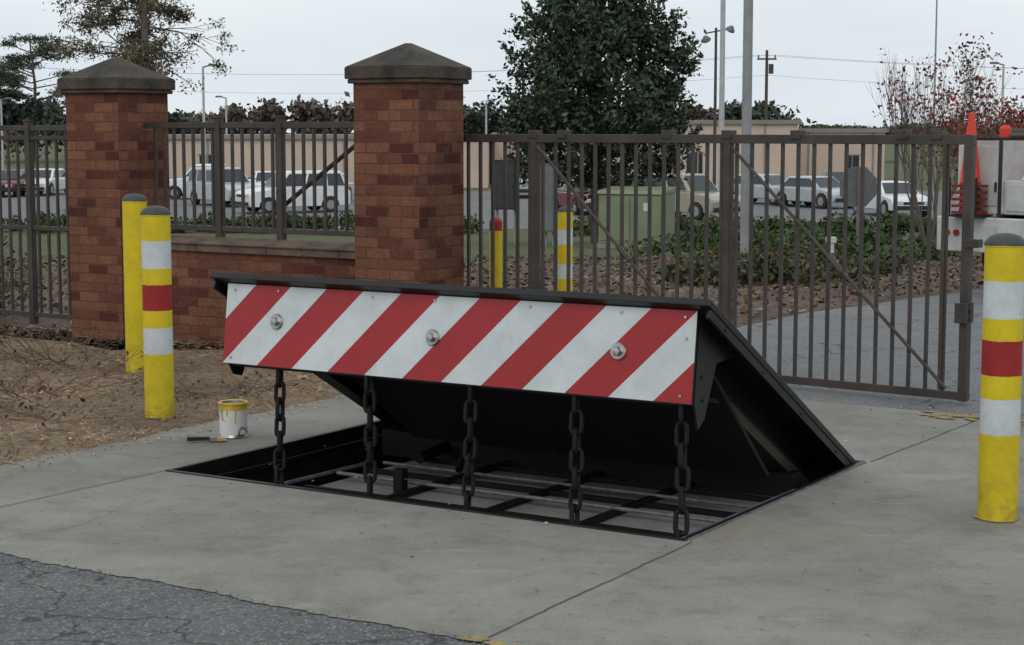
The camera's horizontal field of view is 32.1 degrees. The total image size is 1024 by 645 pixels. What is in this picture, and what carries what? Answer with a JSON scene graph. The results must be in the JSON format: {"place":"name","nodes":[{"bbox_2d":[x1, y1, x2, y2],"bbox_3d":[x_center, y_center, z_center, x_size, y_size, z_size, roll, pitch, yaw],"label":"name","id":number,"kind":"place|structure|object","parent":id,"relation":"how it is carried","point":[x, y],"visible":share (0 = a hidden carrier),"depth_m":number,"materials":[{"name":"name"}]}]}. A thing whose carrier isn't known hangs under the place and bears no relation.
{"place":"outdoors","nodes":[
{"label":"outdoors","id":0,"kind":"place"},
{"bbox_2d":[0,325,342,464],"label":"dirt ground","id":1,"kind":"structure","parent":0,"point":[113,429],"depth_m":11.07,"materials":[{"name":"soil"}]},
{"bbox_2d":[0,120,71,323],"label":"iron fence","id":2,"kind":"object","parent":1,"relation":"on","point":[33,313],"visible":0.68,"depth_m":14.66,"materials":[{"name":"brown metal"}]},
{"bbox_2d":[0,314,123,370],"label":"bare shrub","id":3,"kind":"object","parent":1,"relation":"on","point":[42,355],"visible":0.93,"depth_m":12.18,"materials":[{"name":"brown plant"}]},
{"bbox_2d":[0,375,132,440],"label":"bare shrub","id":4,"kind":"object","parent":1,"relation":"on","point":[30,407],"visible":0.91,"depth_m":10.11,"materials":[{"name":"brown plant"}]},
{"bbox_2d":[0,322,183,407],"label":"bare shrub","id":5,"kind":"object","parent":1,"relation":"on","point":[40,382],"visible":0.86,"depth_m":11.18,"materials":[{"name":"brown plant"}]},
{"bbox_2d":[65,93,169,340],"bbox_3d":[-3.126,-0.826,14.168,0.560,1.975,0.560,4,7,32],"label":"brick shaft","id":6,"kind":"object","parent":1,"relation":"on","point":[110,155],"visible":0.63,"depth_m":13.92,"materials":[{"name":"brick"}]},
{"bbox_2d":[57,78,174,93],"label":"cap slab","id":7,"kind":"structure","parent":6,"relation":"on","point":[115,85],"depth_m":13.82,"materials":[{"name":"concrete"}]},
{"bbox_2d":[58,57,174,79],"bbox_3d":[-3.126,-2.007,14.040,0.643,0.170,0.643,4,7,32],"label":"cap pyramid","id":8,"kind":"object","parent":7,"relation":"on","point":[115,67],"visible":0.8,"depth_m":13.90,"materials":[{"name":"concrete"}]},
{"bbox_2d":[122,193,147,372],"bbox_3d":[-2.550,-0.269,12.071,0.172,1.214,0.172,0,6,0],"label":"bollard","id":9,"kind":"object","parent":1,"relation":"on","point":[134,205],"visible":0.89,"depth_m":12.00,"materials":[{"name":"metal"}]},
{"bbox_2d":[140,205,174,418],"bbox_3d":[-2.020,-0.059,10.132,0.172,1.214,0.172,0,6,0],"label":"bollard","id":10,"kind":"object","parent":1,"relation":"on","point":[157,307],"visible":0.99,"depth_m":10.07,"materials":[{"name":"paint"}]},
{"bbox_2d":[0,322,339,463],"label":"pine straw","id":11,"kind":"object","parent":1,"relation":"on","point":[109,375],"visible":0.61,"depth_m":11.12,"materials":[{"name":"plant"}]},
{"bbox_2d":[174,372,306,401],"bbox_3d":[-1.740,0.400,11.096,0.897,0.348,0.859,0,6,0],"label":"bare shrub","id":12,"kind":"object","parent":1,"relation":"on","point":[239,386],"visible":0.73,"depth_m":11.10,"materials":[{"name":"brown plant"}]},
{"bbox_2d":[171,250,354,346],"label":"brick courses","id":13,"kind":"object","parent":1,"relation":"on","point":[199,304],"depth_m":13.54,"materials":[{"name":"brick"}]},
{"bbox_2d":[171,235,354,258],"bbox_3d":[-1.929,-0.583,13.446,2.249,0.104,0.390,4,7,32],"label":"coping","id":14,"kind":"object","parent":13,"relation":"on","point":[321,249],"visible":0.78,"depth_m":13.21,"materials":[{"name":"stone"}]},
{"bbox_2d":[144,116,354,239],"bbox_3d":[-1.909,-1.087,13.417,2.225,0.935,0.131,4,7,32],"label":"iron fence","id":15,"kind":"object","parent":14,"relation":"on","point":[219,227],"visible":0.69,"depth_m":13.38,"materials":[{"name":"brown metal"}]},
{"bbox_2d":[353,83,463,285],"bbox_3d":[-0.731,-0.686,12.685,0.560,2.015,0.560,4,7,32],"label":"brick shaft","id":16,"kind":"object","parent":1,"relation":"on","point":[409,181],"visible":0.56,"depth_m":12.44,"materials":[{"name":"brick"}]},
{"bbox_2d":[344,65,471,83],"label":"cap slab","id":17,"kind":"structure","parent":16,"relation":"on","point":[410,74],"depth_m":12.32,"materials":[{"name":"concrete"}]},
{"bbox_2d":[346,43,470,67],"bbox_3d":[-0.731,-1.887,12.556,0.643,0.170,0.643,4,7,32],"label":"cap pyramid","id":18,"kind":"object","parent":17,"relation":"on","point":[407,54],"visible":0.8,"depth_m":12.41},
{"bbox_2d":[0,552,502,644],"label":"asphalt road","id":19,"kind":"structure","parent":0,"point":[123,610],"depth_m":5.99,"materials":[{"name":"asphalt"}]},
{"bbox_2d":[1,133,981,322],"bbox_3d":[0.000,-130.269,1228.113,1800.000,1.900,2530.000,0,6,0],"label":"ground","id":20,"kind":"structure","parent":0,"point":[888,176],"depth_m":58.17,"materials":[{"name":"green plant"}]},
{"bbox_2d":[0,97,12,168],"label":"street lamp","id":21,"kind":"object","parent":20,"relation":"on","point":[2,148],"visible":0.7,"depth_m":119.27,"materials":[{"name":"metal"}]},
{"bbox_2d":[0,72,29,100],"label":"pine tree","id":22,"kind":"object","parent":20,"relation":"on","point":[13,87],"visible":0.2,"depth_m":209.03,"materials":[{"name":"green plant"}]},
{"bbox_2d":[0,32,75,161],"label":"pine tree","id":23,"kind":"object","parent":20,"relation":"on","point":[10,63],"visible":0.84,"depth_m":197.93,"materials":[{"name":"green plant"}]},
{"bbox_2d":[41,0,243,124],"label":"deciduous tree","id":24,"kind":"object","parent":20,"relation":"on","point":[137,47],"visible":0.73,"depth_m":49.48,"materials":[{"name":"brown plant"}]},
{"bbox_2d":[215,96,227,133],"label":"street lamp","id":25,"kind":"object","parent":20,"relation":"on","point":[225,111],"visible":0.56,"depth_m":129.04,"materials":[{"name":"metal"}]},
{"bbox_2d":[3,207,483,233],"bbox_3d":[-13.738,-3.497,62.017,25.578,1.035,2.621,0,6,0],"label":"hedge","id":26,"kind":"object","parent":20,"relation":"on","point":[299,222],"visible":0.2,"depth_m":61.59,"materials":[{"name":"green plant"}]},
{"bbox_2d":[169,139,490,187],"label":"walls","id":27,"kind":"structure","parent":20,"relation":"on","point":[474,156],"depth_m":109.53,"materials":[{"name":"paint"}]},
{"bbox_2d":[199,155,210,163],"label":"windows","id":28,"kind":"structure","parent":27,"relation":"attached to","point":[209,158],"depth_m":109.52,"materials":[{"name":"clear glass"}]},
{"bbox_2d":[168,134,353,172],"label":"roof fascia","id":29,"kind":"structure","parent":27,"relation":"attached to","point":[267,136],"depth_m":109.21,"materials":[{"name":"paint"}]},
{"bbox_2d":[0,91,718,150],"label":"distant treeline","id":30,"kind":"object","parent":20,"relation":"on","point":[312,110],"visible":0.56,"depth_m":187.03,"materials":[{"name":"plant"}]},
{"bbox_2d":[485,99,496,133],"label":"street lamp","id":31,"kind":"object","parent":20,"relation":"on","point":[486,115],"visible":0.51,"depth_m":124.11,"materials":[{"name":"metal"}]},
{"bbox_2d":[0,253,983,349],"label":"mulch bed","id":32,"kind":"object","parent":20,"relation":"on","point":[742,319],"visible":0.07,"depth_m":20.03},
{"bbox_2d":[0,229,45,319],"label":"shrub","id":33,"kind":"object","parent":32,"relation":"on","point":[8,290],"visible":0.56,"depth_m":15.62,"materials":[{"name":"green plant"}]},
{"bbox_2d":[0,254,983,336],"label":"fallen leaves","id":34,"kind":"object","parent":32,"relation":"on","point":[775,286],"visible":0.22,"depth_m":22.02,"materials":[{"name":"plant"}]},
{"bbox_2d":[489,217,501,287],"bbox_3d":[-0.125,-0.328,13.745,0.103,0.971,0.103,0,6,0],"label":"bollard","id":35,"kind":"object","parent":32,"relation":"on","point":[498,252],"visible":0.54,"depth_m":13.69,"materials":[{"name":"metal"}]},
{"bbox_2d":[558,206,572,291],"bbox_3d":[0.420,-0.396,14.039,0.124,1.044,0.124,0,6,0],"label":"bollard","id":36,"kind":"object","parent":32,"relation":"on","point":[562,231],"visible":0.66,"depth_m":13.97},
{"bbox_2d":[740,0,752,261],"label":"lamp pole","id":37,"kind":"object","parent":32,"relation":"on","point":[746,97],"depth_m":27.75,"materials":[{"name":"metal"}]},
{"bbox_2d":[669,242,823,267],"bbox_3d":[3.940,-1.007,28.535,2.761,0.503,5.122,1,6,6],"label":"hedge","id":38,"kind":"object","parent":32,"relation":"on","point":[713,256],"visible":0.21,"depth_m":28.11,"materials":[{"name":"green plant"}]},
{"bbox_2d":[644,251,874,287],"bbox_3d":[3.204,-0.648,22.079,3.377,0.523,1.463,-4,7,-29],"label":"hedge","id":39,"kind":"object","parent":32,"relation":"on","point":[788,270],"visible":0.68,"depth_m":21.67,"materials":[{"name":"green plant"}]},
{"bbox_2d":[743,244,915,275],"bbox_3d":[4.259,-0.804,24.768,3.297,0.512,1.985,-4,7,-31],"label":"hedge","id":40,"kind":"object","parent":32,"relation":"on","point":[884,267],"visible":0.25,"depth_m":24.75,"materials":[{"name":"green plant"}]},
{"bbox_2d":[826,237,836,252],"bbox_3d":[4.849,-1.050,27.044,0.140,0.500,0.140,0,6,0],"label":"valve post","id":41,"kind":"object","parent":32,"relation":"on","point":[833,240],"visible":0.31,"depth_m":26.98,"materials":[{"name":"white paint"}]},
{"bbox_2d":[763,235,949,260],"bbox_3d":[6.070,-1.278,31.622,3.408,0.664,3.508,0,6,0],"label":"hedge","id":42,"kind":"object","parent":32,"relation":"on","point":[885,247],"visible":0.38,"depth_m":31.43,"materials":[{"name":"green plant"}]},
{"bbox_2d":[840,167,876,245],"bbox_3d":[6.611,-2.108,33.961,0.758,1.720,0.051,-2,6,-14],"label":"traffic sign","id":43,"kind":"object","parent":32,"relation":"on","point":[870,190],"visible":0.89,"depth_m":33.92,"materials":[{"name":"metal"}]},
{"bbox_2d":[939,87,1023,217],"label":"crape myrtle tree","id":44,"kind":"object","parent":32,"relation":"on","point":[1013,124],"visible":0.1,"depth_m":31.61,"materials":[{"name":"red plant"}]},
{"bbox_2d":[2,191,995,228],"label":"parking lot","id":45,"kind":"structure","parent":20,"relation":"on","point":[759,204],"depth_m":78.65,"materials":[{"name":"asphalt"}]},
{"bbox_2d":[1,169,24,196],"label":"parked car","id":46,"kind":"object","parent":45,"relation":"on","point":[13,180],"visible":0.44,"depth_m":94.73,"materials":[{"name":"red paint"}]},
{"bbox_2d":[21,168,64,195],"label":"parked car","id":47,"kind":"object","parent":45,"relation":"on","point":[42,182],"visible":0.41,"depth_m":96.69,"materials":[{"name":"white paint"}]},
{"bbox_2d":[202,64,214,163],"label":"street lamp","id":48,"kind":"object","parent":45,"relation":"on","point":[203,103],"visible":0.53,"depth_m":94.24,"materials":[{"name":"metal"}]},
{"bbox_2d":[169,164,257,198],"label":"parked pickup","id":49,"kind":"object","parent":45,"relation":"on","point":[179,187],"visible":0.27,"depth_m":91.10,"materials":[{"name":"white paint"}]},
{"bbox_2d":[186,167,260,205],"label":"parked suv","id":50,"kind":"object","parent":45,"relation":"on","point":[208,184],"visible":0.43,"depth_m":83.31,"materials":[{"name":"silver paint"}]},
{"bbox_2d":[255,171,275,185],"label":"parked car","id":51,"kind":"object","parent":45,"relation":"on","point":[258,175],"visible":0.01,"depth_m":90.88,"materials":[{"name":"white paint"}]},
{"bbox_2d":[235,170,349,213],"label":"parked suv","id":52,"kind":"object","parent":45,"relation":"on","point":[319,191],"visible":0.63,"depth_m":76.31,"materials":[{"name":"white paint"}]},
{"bbox_2d":[342,173,353,200],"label":"parked car","id":53,"kind":"object","parent":45,"relation":"on","point":[350,186],"visible":0.18,"depth_m":89.27,"materials":[{"name":"paint"}]},
{"bbox_2d":[520,166,527,192],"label":"parked pickup","id":54,"kind":"object","parent":45,"relation":"on","point":[524,189],"visible":0.03,"depth_m":92.10,"materials":[{"name":"silver paint"}]},
{"bbox_2d":[558,179,590,214],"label":"parked car","id":55,"kind":"object","parent":45,"relation":"on","point":[562,196],"visible":0.27,"depth_m":74.74,"materials":[{"name":"red paint"}]},
{"bbox_2d":[638,173,740,219],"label":"parked suv","id":56,"kind":"object","parent":45,"relation":"on","point":[699,199],"visible":0.24,"depth_m":70.70,"materials":[{"name":"beige paint"}]},
{"bbox_2d":[702,25,734,185],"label":"floodlight pole","id":57,"kind":"object","parent":45,"relation":"on","point":[707,39],"visible":0.92,"depth_m":99.10,"materials":[{"name":"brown metal"}]},
{"bbox_2d":[718,0,725,190],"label":"lamp pole","id":58,"kind":"object","parent":45,"relation":"on","point":[722,67],"visible":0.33,"depth_m":78.20,"materials":[{"name":"metal"}]},
{"bbox_2d":[716,174,801,204],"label":"parked car","id":59,"kind":"object","parent":45,"relation":"on","point":[759,187],"visible":0.09,"depth_m":84.94,"materials":[{"name":"silver paint"}]},
{"bbox_2d":[769,176,852,208],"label":"parked car","id":60,"kind":"object","parent":45,"relation":"on","point":[806,189],"visible":0.52,"depth_m":81.14,"materials":[{"name":"silver paint"}]},
{"bbox_2d":[821,171,843,181],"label":"parked car","id":61,"kind":"object","parent":45,"relation":"on","point":[837,175],"visible":0.01,"depth_m":91.07,"materials":[{"name":"black paint"}]},
{"bbox_2d":[848,181,932,216],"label":"parked car","id":62,"kind":"object","parent":45,"relation":"on","point":[887,187],"visible":0.38,"depth_m":72.42,"materials":[{"name":"white paint"}]},
{"bbox_2d":[932,0,937,200],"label":"mast","id":63,"kind":"object","parent":45,"relation":"on","point":[935,73],"visible":0.4,"depth_m":89.06,"materials":[{"name":"metal"}]},
{"bbox_2d":[990,62,1004,127],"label":"street lamp","id":64,"kind":"object","parent":45,"relation":"on","point":[1003,71],"visible":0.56,"depth_m":99.07,"materials":[{"name":"metal"}]},
{"bbox_2d":[0,91,1015,158],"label":"distant treeline","id":65,"kind":"object","parent":20,"relation":"on","point":[14,113],"visible":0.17,"depth_m":196.95,"materials":[{"name":"plant"}]},
{"bbox_2d":[495,159,520,243],"bbox_3d":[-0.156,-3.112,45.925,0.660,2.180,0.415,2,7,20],"label":"gate operator","id":66,"kind":"object","parent":20,"relation":"on","point":[511,184],"visible":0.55,"depth_m":45.70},
{"bbox_2d":[495,162,513,207],"bbox_3d":[-0.221,-3.526,45.700,0.560,1.170,0.034,2,7,20],"label":"door","id":67,"kind":"structure","parent":66,"relation":"in","point":[498,165],"depth_m":45.69,"materials":[{"name":"metal"}]},
{"bbox_2d":[495,142,667,180],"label":"walls","id":68,"kind":"structure","parent":20,"relation":"on","point":[498,150],"depth_m":117.47,"materials":[{"name":"paint"}]},
{"bbox_2d":[641,152,655,172],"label":"windows","id":69,"kind":"structure","parent":68,"relation":"attached to","point":[645,157],"depth_m":117.49,"materials":[{"name":"glass"}]},
{"bbox_2d":[486,0,709,242],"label":"evergreen tree","id":70,"kind":"object","parent":20,"relation":"on","point":[620,33],"visible":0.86,"depth_m":45.37,"materials":[{"name":"green plant"}]},
{"bbox_2d":[597,186,675,248],"bbox_3d":[2.949,-2.481,41.977,1.748,1.428,1.380,2,7,20],"label":"transformer box","id":71,"kind":"object","parent":20,"relation":"on","point":[642,211],"visible":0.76,"depth_m":41.50,"materials":[{"name":"metal"}]},
{"bbox_2d":[600,196,660,241],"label":"doors","id":72,"kind":"structure","parent":71,"relation":"in","point":[615,201],"depth_m":41.43,"materials":[{"name":"metal"}]},
{"bbox_2d":[657,124,797,184],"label":"walls","id":73,"kind":"structure","parent":20,"relation":"on","point":[775,152],"depth_m":111.49,"materials":[{"name":"paint"}]},
{"bbox_2d":[686,153,702,173],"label":"windows","id":74,"kind":"structure","parent":73,"relation":"attached to","point":[688,167],"depth_m":111.55,"materials":[{"name":"grey glass"}]},
{"bbox_2d":[686,120,801,173],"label":"roof fascia","id":75,"kind":"structure","parent":73,"relation":"on","point":[764,122],"depth_m":111.10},
{"bbox_2d":[757,50,776,119],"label":"utility pole","id":76,"kind":"object","parent":20,"relation":"on","point":[771,66],"visible":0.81,"depth_m":128.72,"materials":[{"name":"brown wood"}]},
{"bbox_2d":[14,56,739,74],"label":"power line","id":77,"kind":"object","parent":76,"relation":"attached to","point":[304,74],"visible":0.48,"depth_m":138.83,"materials":[{"name":"metal"}]},
{"bbox_2d":[1,75,763,92],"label":"power line","id":78,"kind":"object","parent":76,"relation":"attached to","point":[230,92],"visible":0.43,"depth_m":140.53,"materials":[{"name":"metal"}]},
{"bbox_2d":[0,55,769,74],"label":"power line","id":79,"kind":"object","parent":76,"relation":"attached to","point":[343,74],"visible":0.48,"depth_m":137.86,"materials":[{"name":"metal"}]},
{"bbox_2d":[769,75,1008,88],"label":"power line","id":80,"kind":"object","parent":76,"relation":"attached to","point":[873,82],"visible":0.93,"depth_m":127.59,"materials":[{"name":"metal"}]},
{"bbox_2d":[764,55,1023,68],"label":"power line","id":81,"kind":"object","parent":76,"relation":"attached to","point":[878,62],"visible":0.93,"depth_m":127.22,"materials":[{"name":"metal"}]},
{"bbox_2d":[781,55,1006,67],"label":"power line","id":82,"kind":"object","parent":76,"relation":"attached to","point":[891,62],"visible":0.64,"depth_m":127.09,"materials":[{"name":"metal"}]},
{"bbox_2d":[573,211,994,235],"bbox_3d":[10.030,-3.226,58.936,16.978,1.087,2.664,-1,6,-7],"label":"hedge","id":83,"kind":"object","parent":20,"relation":"on","point":[886,224],"visible":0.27,"depth_m":58.52,"materials":[{"name":"green plant"}]},
{"bbox_2d":[624,223,960,256],"bbox_3d":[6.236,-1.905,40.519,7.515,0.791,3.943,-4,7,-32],"label":"hedge","id":84,"kind":"object","parent":20,"relation":"on","point":[758,237],"visible":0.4,"depth_m":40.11,"materials":[{"name":"green plant"}]},
{"bbox_2d":[800,132,884,180],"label":"walls","id":85,"kind":"structure","parent":20,"relation":"on","point":[822,159],"depth_m":115.50,"materials":[{"name":"paint"}]},
{"bbox_2d":[798,128,888,175],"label":"roof fascia","id":86,"kind":"structure","parent":85,"relation":"on","point":[809,130],"depth_m":115.13,"materials":[{"name":"metal"}]},
{"bbox_2d":[848,156,858,169],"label":"windows","id":87,"kind":"structure","parent":85,"relation":"attached to","point":[855,161],"depth_m":115.52,"materials":[{"name":"grey glass"}]},
{"bbox_2d":[849,154,859,166],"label":"window frames","id":88,"kind":"structure","parent":85,"relation":"attached to","point":[852,155],"depth_m":115.45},
{"bbox_2d":[899,64,902,180],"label":"mast","id":89,"kind":"object","parent":20,"relation":"on","point":[900,146],"visible":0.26,"depth_m":109.54,"materials":[{"name":"metal"}]},
{"bbox_2d":[865,32,1022,245],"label":"crape myrtle tree","id":90,"kind":"object","parent":20,"relation":"on","point":[906,118],"visible":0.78,"depth_m":39.58,"materials":[{"name":"red plant"}]},
{"bbox_2d":[915,88,1023,174],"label":"crape myrtle tree","id":91,"kind":"object","parent":20,"relation":"on","point":[996,117],"visible":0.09,"depth_m":43.82,"materials":[{"name":"red plant"}]},
{"bbox_2d":[943,101,1023,215],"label":"crape myrtle tree","id":92,"kind":"object","parent":20,"relation":"on","point":[994,117],"visible":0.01,"depth_m":46.41,"materials":[{"name":"red plant"}]},
{"bbox_2d":[0,395,1023,644],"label":"concrete pavement","id":93,"kind":"structure","parent":0,"point":[904,547],"depth_m":6.95,"materials":[{"name":"grey concrete"}]},
{"bbox_2d":[0,470,162,506],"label":"pavement joint","id":94,"kind":"object","parent":93,"relation":"on","point":[81,488],"visible":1,"depth_m":8.11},
{"bbox_2d":[187,436,226,441],"bbox_3d":[-1.607,0.612,9.358,0.205,0.022,0.048,-1,6,-6],"label":"paint brush","id":95,"kind":"object","parent":93,"relation":"on","point":[211,438],"visible":1,"depth_m":9.34,"materials":[{"name":"black plastic"}]},
{"bbox_2d":[218,399,248,438],"bbox_3d":[-1.490,0.515,9.511,0.167,0.190,0.162,-3,7,-23],"label":"paint can","id":96,"kind":"object","parent":93,"relation":"on","point":[233,419],"visible":1,"depth_m":9.45,"materials":[{"name":"silver metal"}]},
{"bbox_2d":[454,634,519,644],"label":"yellow marking","id":97,"kind":"object","parent":93,"relation":"on","point":[479,638],"visible":1,"depth_m":5.72,"materials":[{"name":"paint"}]},
{"bbox_2d":[2,391,1023,634],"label":"leaf litter","id":98,"kind":"object","parent":93,"relation":"on","point":[24,468],"visible":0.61,"depth_m":9.47,"materials":[{"name":"plant"}]},
{"bbox_2d":[165,272,865,540],"bbox_3d":[0.044,0.460,8.649,2.793,1.405,2.011,4,7,32],"label":"vehicle wedge barrier","id":99,"kind":"object","parent":93,"relation":"on","point":[679,419],"visible":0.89,"depth_m":8.22,"materials":[{"name":"black metal"}]},
{"bbox_2d":[488,541,691,637],"bbox_3d":[0.310,0.946,6.399,0.015,0.001,1.600,4,7,31],"label":"pavement joint","id":100,"kind":"object","parent":93,"relation":"on","point":[586,590],"visible":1,"depth_m":6.31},
{"bbox_2d":[872,418,979,460],"bbox_3d":[2.257,0.610,9.502,0.016,0.001,1.724,4,7,34],"label":"pavement joint","id":101,"kind":"object","parent":93,"relation":"on","point":[925,440],"visible":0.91,"depth_m":9.41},
{"bbox_2d":[920,410,1023,423],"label":"yellow marking","id":102,"kind":"object","parent":93,"relation":"on","point":[946,415],"visible":0.61,"depth_m":10.19,"materials":[{"name":"paint"}]},
{"bbox_2d":[972,514,1018,521],"bbox_3d":[2.052,0.824,7.517,0.197,0.001,0.192,0,6,0],"label":"paint overspray","id":103,"kind":"object","parent":93,"relation":"on","point":[975,515],"visible":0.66,"depth_m":7.46,"materials":[{"name":"paint"}]},
{"bbox_2d":[977,233,1023,522],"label":"bollard","id":104,"kind":"object","parent":93,"relation":"on","point":[1001,383],"visible":1,"depth_m":7.39,"materials":[{"name":"paint"}]},
{"bbox_2d":[0,0,1023,132],"label":"sky","id":105,"kind":"structure","parent":0,"point":[274,36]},
{"bbox_2d":[540,163,558,245],"bbox_3d":[0.844,-2.909,43.935,0.540,2.030,0.415,2,6,15],"label":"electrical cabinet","id":106,"kind":"object","parent":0,"point":[549,198],"visible":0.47,"depth_m":43.72,"materials":[{"name":"metal"}]},
{"bbox_2d":[737,289,1023,418],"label":"asphalt driveway","id":107,"kind":"structure","parent":0,"point":[971,406],"depth_m":13.22,"materials":[{"name":"asphalt"}]},
{"bbox_2d":[463,130,982,401],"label":"iron gate","id":108,"kind":"structure","parent":107,"relation":"on","point":[727,140],"depth_m":11.35,"materials":[{"name":"brown metal"}]},
{"bbox_2d":[937,112,1023,268],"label":"utility truck","id":109,"kind":"object","parent":107,"relation":"on","point":[999,181],"visible":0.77,"depth_m":18.69,"materials":[{"name":"paint"}]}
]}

